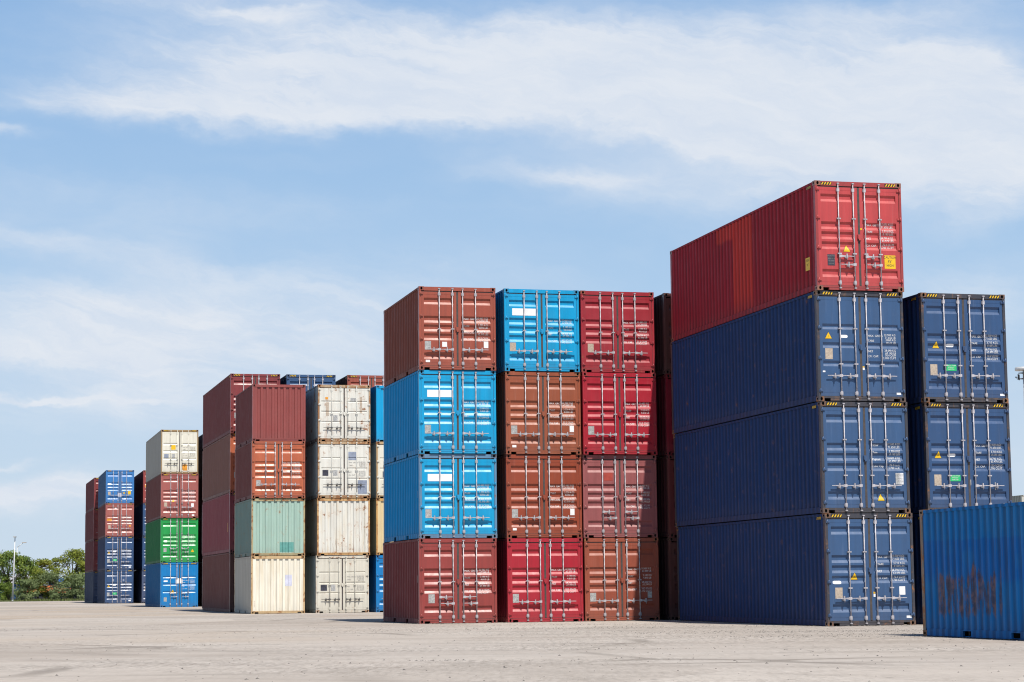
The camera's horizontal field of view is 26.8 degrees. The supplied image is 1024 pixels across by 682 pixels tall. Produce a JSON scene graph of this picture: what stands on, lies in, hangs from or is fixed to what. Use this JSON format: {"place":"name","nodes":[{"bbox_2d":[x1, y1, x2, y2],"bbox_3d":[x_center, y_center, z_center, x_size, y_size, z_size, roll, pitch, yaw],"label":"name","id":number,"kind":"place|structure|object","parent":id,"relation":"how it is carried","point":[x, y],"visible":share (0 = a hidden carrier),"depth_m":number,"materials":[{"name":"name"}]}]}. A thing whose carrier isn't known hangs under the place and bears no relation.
{"place":"outdoors","nodes":[
{"label":"outdoors","id":0,"kind":"place"},
{"bbox_2d":[0,601,1023,681],"bbox_3d":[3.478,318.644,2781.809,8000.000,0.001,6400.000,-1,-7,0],"label":"ground","id":1,"kind":"structure","parent":0,"point":[285,639],"depth_m":37.36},
{"bbox_2d":[0,549,31,598],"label":"broadleaf tree","id":2,"kind":"object","parent":1,"relation":"on","point":[8,557],"visible":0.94,"depth_m":254.51,"materials":[{"name":"green plant"}]},
{"bbox_2d":[31,570,74,598],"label":"leafy bush","id":3,"kind":"object","parent":1,"relation":"on","point":[53,577],"visible":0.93,"depth_m":250.24,"materials":[{"name":"green plant"}]},
{"bbox_2d":[50,548,86,598],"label":"broadleaf tree","id":4,"kind":"object","parent":1,"relation":"on","point":[77,555],"visible":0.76,"depth_m":254.54,"materials":[{"name":"green plant"}]},
{"bbox_2d":[97,570,133,603],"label":"shipping container","id":5,"kind":"object","parent":1,"relation":"on","point":[114,586],"visible":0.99,"depth_m":187.06,"materials":[{"name":"metal"}]},
{"bbox_2d":[97,536,133,570],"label":"shipping container","id":6,"kind":"object","parent":5,"relation":"on","point":[115,553],"visible":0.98,"depth_m":187.37,"materials":[{"name":"metal"}]},
{"bbox_2d":[98,503,133,539],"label":"shipping container","id":7,"kind":"object","parent":6,"relation":"on","point":[115,519],"visible":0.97,"depth_m":187.69,"materials":[{"name":"metal"}]},
{"bbox_2d":[98,470,133,507],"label":"shipping container","id":8,"kind":"object","parent":7,"relation":"on","point":[115,486],"visible":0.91,"depth_m":188.05,"materials":[{"name":"metal"}]},
{"bbox_2d":[145,562,197,606],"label":"shipping container","id":9,"kind":"object","parent":1,"relation":"on","point":[171,584],"visible":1,"depth_m":140.47,"materials":[{"name":"metal"}]},
{"bbox_2d":[145,518,197,564],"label":"shipping container","id":10,"kind":"object","parent":9,"relation":"on","point":[171,540],"visible":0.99,"depth_m":140.81,"materials":[{"name":"metal"}]},
{"bbox_2d":[162,519,178,561],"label":"door","id":11,"kind":"structure","parent":10,"relation":"in","point":[170,528],"depth_m":140.54,"materials":[{"name":"paint"}]},
{"bbox_2d":[146,474,197,522],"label":"shipping container","id":12,"kind":"object","parent":10,"relation":"on","point":[171,495],"visible":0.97,"depth_m":141.04,"materials":[{"name":"metal"}]},
{"bbox_2d":[162,474,179,516],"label":"door","id":13,"kind":"structure","parent":12,"relation":"in","point":[170,484],"depth_m":140.82,"materials":[{"name":"paint"}]},
{"bbox_2d":[146,430,197,481],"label":"shipping container","id":14,"kind":"object","parent":12,"relation":"on","point":[171,451],"visible":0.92,"depth_m":141.41,"materials":[{"name":"metal"}]},
{"bbox_2d":[162,430,179,472],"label":"door","id":15,"kind":"structure","parent":14,"relation":"in","point":[170,440],"depth_m":141.16,"materials":[{"name":"paint"}]},
{"bbox_2d":[180,430,196,472],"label":"door","id":16,"kind":"structure","parent":14,"relation":"in","point":[188,440],"depth_m":141.44,"materials":[{"name":"paint"}]},
{"bbox_2d":[179,474,196,516],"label":"door","id":17,"kind":"structure","parent":12,"relation":"in","point":[188,484],"depth_m":141.06,"materials":[{"name":"paint"}]},
{"bbox_2d":[179,519,196,561],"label":"door","id":18,"kind":"structure","parent":10,"relation":"in","point":[187,528],"depth_m":140.82,"materials":[{"name":"paint"}]},
{"bbox_2d":[161,563,182,605],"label":"door","id":19,"kind":"structure","parent":9,"relation":"in","point":[170,573],"depth_m":140.23,"materials":[{"name":"paint"}]},
{"bbox_2d":[179,563,196,605],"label":"door","id":20,"kind":"structure","parent":9,"relation":"in","point":[187,590],"depth_m":140.51,"materials":[{"name":"paint"}]},
{"bbox_2d":[202,552,240,611],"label":"shipping container","id":21,"kind":"object","parent":1,"relation":"on","point":[217,582],"visible":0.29,"depth_m":108.64,"materials":[{"name":"metal"}]},
{"bbox_2d":[202,492,234,555],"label":"shipping container","id":22,"kind":"object","parent":21,"relation":"on","point":[218,525],"visible":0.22,"depth_m":108.65,"materials":[{"name":"metal"}]},
{"bbox_2d":[202,433,234,501],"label":"shipping container","id":23,"kind":"object","parent":22,"relation":"on","point":[218,467],"visible":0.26,"depth_m":109.12,"materials":[{"name":"metal"}]},
{"bbox_2d":[203,373,279,448],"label":"shipping container","id":24,"kind":"object","parent":23,"relation":"on","point":[219,410],"visible":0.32,"depth_m":107.19,"materials":[{"name":"metal"}]},
{"bbox_2d":[231,375,254,429],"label":"door","id":25,"kind":"structure","parent":24,"relation":"in","point":[239,383],"depth_m":105.03,"materials":[{"name":"paint"}]},
{"bbox_2d":[234,556,304,613],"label":"shipping container","id":26,"kind":"object","parent":1,"relation":"on","point":[268,584],"visible":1,"depth_m":96.98,"materials":[{"name":"metal"}]},
{"bbox_2d":[234,498,304,557],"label":"shipping container","id":27,"kind":"object","parent":26,"relation":"on","point":[269,526],"visible":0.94,"depth_m":97.27,"materials":[{"name":"metal"}]},
{"bbox_2d":[235,441,304,502],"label":"shipping container","id":28,"kind":"object","parent":27,"relation":"on","point":[269,469],"visible":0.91,"depth_m":97.49,"materials":[{"name":"metal"}]},
{"bbox_2d":[252,442,278,496],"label":"door","id":29,"kind":"structure","parent":28,"relation":"in","point":[265,460],"depth_m":97.28,"materials":[{"name":"paint"}]},
{"bbox_2d":[235,384,305,448],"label":"shipping container","id":30,"kind":"object","parent":28,"relation":"on","point":[269,412],"visible":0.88,"depth_m":97.91,"materials":[{"name":"metal"}]},
{"bbox_2d":[277,442,304,496],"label":"door","id":31,"kind":"structure","parent":28,"relation":"in","point":[291,456],"depth_m":97.57,"materials":[{"name":"paint"}]},
{"bbox_2d":[305,555,368,612],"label":"shipping container","id":32,"kind":"object","parent":1,"relation":"on","point":[336,584],"visible":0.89,"depth_m":97.54,"materials":[{"name":"metal"}]},
{"bbox_2d":[316,556,341,611],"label":"door","id":33,"kind":"structure","parent":32,"relation":"in","point":[329,570],"depth_m":97.33,"materials":[{"name":"paint"}]},
{"bbox_2d":[305,498,369,556],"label":"shipping container","id":34,"kind":"object","parent":32,"relation":"on","point":[337,526],"visible":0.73,"depth_m":97.84,"materials":[{"name":"metal"}]},
{"bbox_2d":[305,441,370,500],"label":"shipping container","id":35,"kind":"object","parent":34,"relation":"on","point":[337,469],"visible":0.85,"depth_m":98.10,"materials":[{"name":"metal"}]},
{"bbox_2d":[318,442,343,496],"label":"door","id":36,"kind":"structure","parent":35,"relation":"in","point":[331,456],"depth_m":97.90,"materials":[{"name":"paint"}]},
{"bbox_2d":[305,384,370,445],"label":"shipping container","id":37,"kind":"object","parent":35,"relation":"on","point":[337,412],"visible":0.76,"depth_m":98.44,"materials":[{"name":"metal"}]},
{"bbox_2d":[318,386,343,439],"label":"door","id":38,"kind":"structure","parent":37,"relation":"in","point":[331,404],"depth_m":98.23,"materials":[{"name":"paint"}]},
{"bbox_2d":[343,386,369,439],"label":"door","id":39,"kind":"structure","parent":37,"relation":"in","point":[356,400],"depth_m":98.52,"materials":[{"name":"paint"}]},
{"bbox_2d":[343,442,369,496],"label":"door","id":40,"kind":"structure","parent":35,"relation":"in","point":[356,456],"depth_m":98.19,"materials":[{"name":"paint"}]},
{"bbox_2d":[341,556,368,611],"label":"door","id":41,"kind":"structure","parent":32,"relation":"in","point":[354,570],"depth_m":97.64,"materials":[{"name":"paint"}]},
{"bbox_2d":[369,555,382,611],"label":"shipping container","id":42,"kind":"object","parent":1,"relation":"on","point":[375,583],"visible":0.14,"depth_m":98.06,"materials":[{"name":"metal"}]},
{"bbox_2d":[369,498,383,555],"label":"shipping container","id":43,"kind":"object","parent":42,"relation":"on","point":[376,525],"visible":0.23,"depth_m":98.31,"materials":[{"name":"metal"}]},
{"bbox_2d":[370,441,383,499],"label":"shipping container","id":44,"kind":"object","parent":43,"relation":"on","point":[376,465],"visible":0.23,"depth_m":98.57,"materials":[{"name":"metal"}]},
{"bbox_2d":[370,385,383,442],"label":"shipping container","id":45,"kind":"object","parent":44,"relation":"on","point":[376,415],"visible":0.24,"depth_m":98.92,"materials":[{"name":"metal"}]},
{"bbox_2d":[383,538,496,623],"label":"shipping container","id":46,"kind":"object","parent":1,"relation":"on","point":[440,580],"visible":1,"depth_m":65.94,"materials":[{"name":"metal"}]},
{"bbox_2d":[420,540,457,621],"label":"door","id":47,"kind":"structure","parent":46,"relation":"in","point":[439,568],"depth_m":65.68,"materials":[{"name":"paint"}]},
{"bbox_2d":[383,454,496,542],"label":"shipping container","id":48,"kind":"object","parent":46,"relation":"on","point":[440,496],"visible":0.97,"depth_m":66.29,"materials":[{"name":"metal"}]},
{"bbox_2d":[420,455,458,536],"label":"door","id":49,"kind":"structure","parent":48,"relation":"in","point":[439,483],"depth_m":66.03,"materials":[{"name":"paint"}]},
{"bbox_2d":[383,370,496,464],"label":"shipping container","id":50,"kind":"object","parent":48,"relation":"on","point":[439,411],"visible":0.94,"depth_m":66.53,"materials":[{"name":"metal"}]},
{"bbox_2d":[420,371,457,451],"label":"door","id":51,"kind":"structure","parent":50,"relation":"in","point":[439,392],"depth_m":66.27,"materials":[{"name":"paint"}]},
{"bbox_2d":[384,286,495,386],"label":"shipping container","id":52,"kind":"object","parent":50,"relation":"on","point":[439,328],"visible":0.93,"depth_m":66.78,"materials":[{"name":"metal"}]},
{"bbox_2d":[419,288,457,367],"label":"door","id":53,"kind":"structure","parent":52,"relation":"in","point":[439,338],"depth_m":66.53,"materials":[{"name":"paint"}]},
{"bbox_2d":[456,289,495,368],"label":"door","id":54,"kind":"structure","parent":52,"relation":"in","point":[475,316],"depth_m":66.81,"materials":[{"name":"paint"}]},
{"bbox_2d":[456,372,495,451],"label":"door","id":55,"kind":"structure","parent":50,"relation":"in","point":[475,412],"depth_m":66.55,"materials":[{"name":"paint"}]},
{"bbox_2d":[457,456,496,536],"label":"door","id":56,"kind":"structure","parent":48,"relation":"in","point":[476,504],"depth_m":66.31,"materials":[{"name":"paint"}]},
{"bbox_2d":[456,540,496,621],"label":"door","id":57,"kind":"structure","parent":46,"relation":"in","point":[476,584],"depth_m":65.95,"materials":[{"name":"paint"}]},
{"bbox_2d":[4,620,1022,681],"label":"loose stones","id":58,"kind":"object","parent":1,"relation":"on","point":[648,635],"visible":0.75,"depth_m":48.44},
{"bbox_2d":[496,538,583,622],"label":"shipping container","id":59,"kind":"object","parent":1,"relation":"on","point":[539,579],"visible":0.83,"depth_m":66.61,"materials":[{"name":"metal"}]},
{"bbox_2d":[508,540,545,620],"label":"door","id":60,"kind":"structure","parent":59,"relation":"in","point":[527,559],"depth_m":66.45,"materials":[{"name":"paint"}]},
{"bbox_2d":[496,454,581,538],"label":"shipping container","id":61,"kind":"object","parent":59,"relation":"on","point":[539,496],"visible":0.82,"depth_m":66.90,"materials":[{"name":"metal"}]},
{"bbox_2d":[507,456,544,535],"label":"door","id":62,"kind":"structure","parent":61,"relation":"in","point":[525,476],"depth_m":66.75,"materials":[{"name":"paint"}]},
{"bbox_2d":[496,371,580,456],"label":"shipping container","id":63,"kind":"object","parent":61,"relation":"on","point":[538,413],"visible":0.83,"depth_m":67.16,"materials":[{"name":"metal"}]},
{"bbox_2d":[506,373,543,452],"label":"door","id":64,"kind":"structure","parent":63,"relation":"in","point":[525,393],"depth_m":66.99,"materials":[{"name":"paint"}]},
{"bbox_2d":[495,288,579,374],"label":"shipping container","id":65,"kind":"object","parent":63,"relation":"on","point":[537,330],"visible":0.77,"depth_m":67.41,"materials":[{"name":"metal"}]},
{"bbox_2d":[505,290,541,369],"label":"door","id":66,"kind":"structure","parent":65,"relation":"in","point":[524,310],"depth_m":67.25,"materials":[{"name":"paint"}]},
{"bbox_2d":[540,291,578,369],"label":"door","id":67,"kind":"structure","parent":65,"relation":"in","point":[558,331],"depth_m":67.55,"materials":[{"name":"paint"}]},
{"bbox_2d":[541,373,580,452],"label":"door","id":68,"kind":"structure","parent":63,"relation":"in","point":[560,393],"depth_m":67.29,"materials":[{"name":"paint"}]},
{"bbox_2d":[542,456,581,535],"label":"door","id":69,"kind":"structure","parent":61,"relation":"in","point":[561,476],"depth_m":67.04,"materials":[{"name":"paint"}]},
{"bbox_2d":[544,539,582,620],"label":"door","id":70,"kind":"structure","parent":59,"relation":"in","point":[562,580],"depth_m":66.75,"materials":[{"name":"paint"}]},
{"bbox_2d":[582,537,659,620],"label":"shipping container","id":71,"kind":"object","parent":1,"relation":"on","point":[620,578],"visible":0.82,"depth_m":67.27,"materials":[{"name":"metal"}]},
{"bbox_2d":[585,539,622,619],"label":"door","id":72,"kind":"structure","parent":71,"relation":"in","point":[604,559],"depth_m":67.14,"materials":[{"name":"paint"}]},
{"bbox_2d":[581,455,657,537],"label":"shipping container","id":73,"kind":"object","parent":71,"relation":"on","point":[619,496],"visible":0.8,"depth_m":67.54,"materials":[{"name":"metal"}]},
{"bbox_2d":[583,456,620,535],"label":"door","id":74,"kind":"structure","parent":73,"relation":"in","point":[602,476],"depth_m":67.40,"materials":[{"name":"paint"}]},
{"bbox_2d":[580,372,656,454],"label":"shipping container","id":75,"kind":"object","parent":73,"relation":"on","point":[618,414],"visible":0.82,"depth_m":67.73,"materials":[{"name":"metal"}]},
{"bbox_2d":[583,374,619,452],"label":"door","id":76,"kind":"structure","parent":75,"relation":"in","point":[602,397],"depth_m":67.60,"materials":[{"name":"paint"}]},
{"bbox_2d":[579,290,654,372],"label":"shipping container","id":77,"kind":"object","parent":75,"relation":"on","point":[616,332],"visible":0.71,"depth_m":68.04,"materials":[{"name":"metal"}]},
{"bbox_2d":[581,292,617,370],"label":"door","id":78,"kind":"structure","parent":77,"relation":"in","point":[600,322],"depth_m":67.90,"materials":[{"name":"paint"}]},
{"bbox_2d":[616,293,653,370],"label":"door","id":79,"kind":"structure","parent":77,"relation":"in","point":[634,313],"depth_m":68.20,"materials":[{"name":"paint"}]},
{"bbox_2d":[618,374,656,452],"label":"door","id":80,"kind":"structure","parent":75,"relation":"in","point":[636,414],"depth_m":67.90,"materials":[{"name":"paint"}]},
{"bbox_2d":[618,456,656,535],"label":"door","id":81,"kind":"structure","parent":73,"relation":"in","point":[637,496],"depth_m":67.70,"materials":[{"name":"paint"}]},
{"bbox_2d":[620,539,658,618],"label":"door","id":82,"kind":"structure","parent":71,"relation":"in","point":[638,580],"depth_m":67.43,"materials":[{"name":"paint"}]},
{"bbox_2d":[658,537,677,619],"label":"shipping container","id":83,"kind":"object","parent":1,"relation":"on","point":[668,581],"visible":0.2,"depth_m":67.86,"materials":[{"name":"metal"}]},
{"bbox_2d":[649,455,684,538],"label":"shipping container","id":84,"kind":"object","parent":83,"relation":"on","point":[666,527],"visible":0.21,"depth_m":68.31,"materials":[{"name":"metal"}]},
{"bbox_2d":[656,374,681,457],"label":"shipping container","id":85,"kind":"object","parent":84,"relation":"on","point":[665,443],"visible":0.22,"depth_m":68.54,"materials":[{"name":"metal"}]},
{"bbox_2d":[654,293,671,376],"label":"shipping container","id":86,"kind":"object","parent":85,"relation":"on","point":[662,325],"visible":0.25,"depth_m":68.75,"materials":[{"name":"metal"}]},
{"bbox_2d":[676,513,915,625],"bbox_3d":[7.809,6.577,61.354,2.438,2.896,12.281,1,-7,-14],"label":"shipping container","id":87,"kind":"object","parent":1,"relation":"on","point":[833,569],"visible":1,"depth_m":56.94,"materials":[{"name":"metal"}]},
{"bbox_2d":[673,401,910,526],"bbox_3d":[7.733,3.697,61.661,2.438,2.896,12.281,1,-7,-14],"label":"shipping container","id":88,"kind":"object","parent":87,"relation":"on","point":[819,457],"visible":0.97,"depth_m":57.28,"materials":[{"name":"metal"}]},
{"bbox_2d":[670,290,905,433],"bbox_3d":[7.664,0.815,61.957,2.438,2.896,12.281,1,-7,-14],"label":"shipping container","id":89,"kind":"object","parent":88,"relation":"on","point":[815,346],"visible":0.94,"depth_m":57.56,"materials":[{"name":"metal"}]},
{"bbox_2d":[670,180,903,341],"bbox_3d":[7.669,-2.070,62.239,2.438,2.896,12.281,1,-7,-14],"label":"shipping container","id":90,"kind":"object","parent":89,"relation":"on","point":[814,235],"visible":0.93,"depth_m":57.82,"materials":[{"name":"metal"}]},
{"bbox_2d":[815,183,860,288],"bbox_3d":[8.542,-2.759,56.267,1.195,2.801,0.186,1,-7,-14],"label":"door","id":91,"kind":"structure","parent":90,"relation":"in","point":[838,214],"depth_m":56.29,"materials":[{"name":"paint"}]},
{"bbox_2d":[857,184,902,289],"bbox_3d":[9.670,-2.739,56.542,1.254,2.801,0.186,1,-7,-14],"label":"door","id":92,"kind":"structure","parent":90,"relation":"in","point":[878,236],"depth_m":56.56,"materials":[{"name":"paint"}]},
{"bbox_2d":[817,292,861,399],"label":"door","id":93,"kind":"structure","parent":89,"relation":"in","point":[839,316],"depth_m":56.00,"materials":[{"name":"paint"}]},
{"bbox_2d":[859,293,904,399],"bbox_3d":[9.665,0.145,56.260,1.254,2.801,0.186,1,-7,-14],"label":"door","id":94,"kind":"structure","parent":89,"relation":"in","point":[880,322],"depth_m":56.27,"materials":[{"name":"paint"}]},
{"bbox_2d":[821,403,866,510],"bbox_3d":[8.606,3.008,55.689,1.195,2.801,0.186,1,-7,-14],"label":"door","id":95,"kind":"structure","parent":88,"relation":"in","point":[844,468],"depth_m":55.71,"materials":[{"name":"paint"}]},
{"bbox_2d":[863,403,909,510],"bbox_3d":[9.734,3.027,55.964,1.254,2.801,0.186,1,-7,-14],"label":"door","id":96,"kind":"structure","parent":88,"relation":"in","point":[884,457],"depth_m":55.99,"materials":[{"name":"paint"}]},
{"bbox_2d":[826,515,871,623],"bbox_3d":[8.680,5.888,55.380,1.195,2.801,0.186,1,-7,-14],"label":"door","id":97,"kind":"structure","parent":87,"relation":"in","point":[849,582],"depth_m":55.40,"materials":[{"name":"paint"}]},
{"bbox_2d":[868,515,914,623],"bbox_3d":[9.810,5.907,55.657,1.254,2.801,0.186,1,-7,-14],"label":"door","id":98,"kind":"structure","parent":87,"relation":"in","point":[889,538],"depth_m":55.69,"materials":[{"name":"paint"}]},
{"bbox_2d":[912,514,922,623],"bbox_3d":[10.513,6.623,62.014,2.438,2.896,12.281,1,-7,-15],"label":"shipping container","id":99,"kind":"object","parent":1,"relation":"on","point":[917,569],"depth_m":56.65,"materials":[{"name":"metal"}]},
{"bbox_2d":[907,402,1011,514],"bbox_3d":[10.496,3.746,62.356,2.438,2.896,12.281,1,-7,-15],"label":"shipping container","id":100,"kind":"object","parent":99,"relation":"on","point":[959,454],"visible":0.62,"depth_m":56.59,"materials":[{"name":"metal"}]},
{"bbox_2d":[925,404,969,507],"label":"door","id":101,"kind":"structure","parent":100,"relation":"in","point":[948,469],"depth_m":56.43,"materials":[{"name":"paint"}]},
{"bbox_2d":[903,292,1008,405],"bbox_3d":[10.443,0.860,62.624,2.438,2.896,12.281,1,-7,-15],"label":"shipping container","id":102,"kind":"object","parent":100,"relation":"on","point":[955,350],"visible":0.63,"depth_m":56.86,"materials":[{"name":"metal"}]},
{"bbox_2d":[921,295,965,400],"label":"door","id":103,"kind":"structure","parent":102,"relation":"in","point":[943,328],"depth_m":56.69,"materials":[{"name":"paint"}]},
{"bbox_2d":[962,295,1007,400],"bbox_3d":[12.518,0.193,56.954,1.254,2.801,0.186,1,-7,-15],"label":"door","id":104,"kind":"structure","parent":102,"relation":"in","point":[983,347],"depth_m":56.98,"materials":[{"name":"paint"}]},
{"bbox_2d":[967,404,1011,505],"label":"door","id":105,"kind":"structure","parent":100,"relation":"in","point":[987,459],"depth_m":56.72,"materials":[{"name":"paint"}]},
{"bbox_2d":[919,502,1023,639],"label":"shipping container","id":106,"kind":"object","parent":1,"relation":"on","point":[972,566],"visible":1,"depth_m":42.22,"materials":[{"name":"metal"}]},
{"bbox_2d":[0,0,1023,587],"label":"sky","id":107,"kind":"structure","parent":0,"point":[194,194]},
{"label":"shipping container","id":108,"kind":"object","parent":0,"visible":0},
{"bbox_2d":[280,374,335,390],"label":"shipping container","id":109,"kind":"object","parent":108,"relation":"on","point":[310,381],"visible":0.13,"depth_m":105.95,"materials":[{"name":"metal"}]},
{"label":"shipping container","id":110,"kind":"object","parent":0,"visible":0},
{"bbox_2d":[336,375,383,387],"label":"shipping container","id":111,"kind":"object","parent":110,"relation":"on","point":[372,380],"visible":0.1,"depth_m":106.56,"materials":[{"name":"metal"}]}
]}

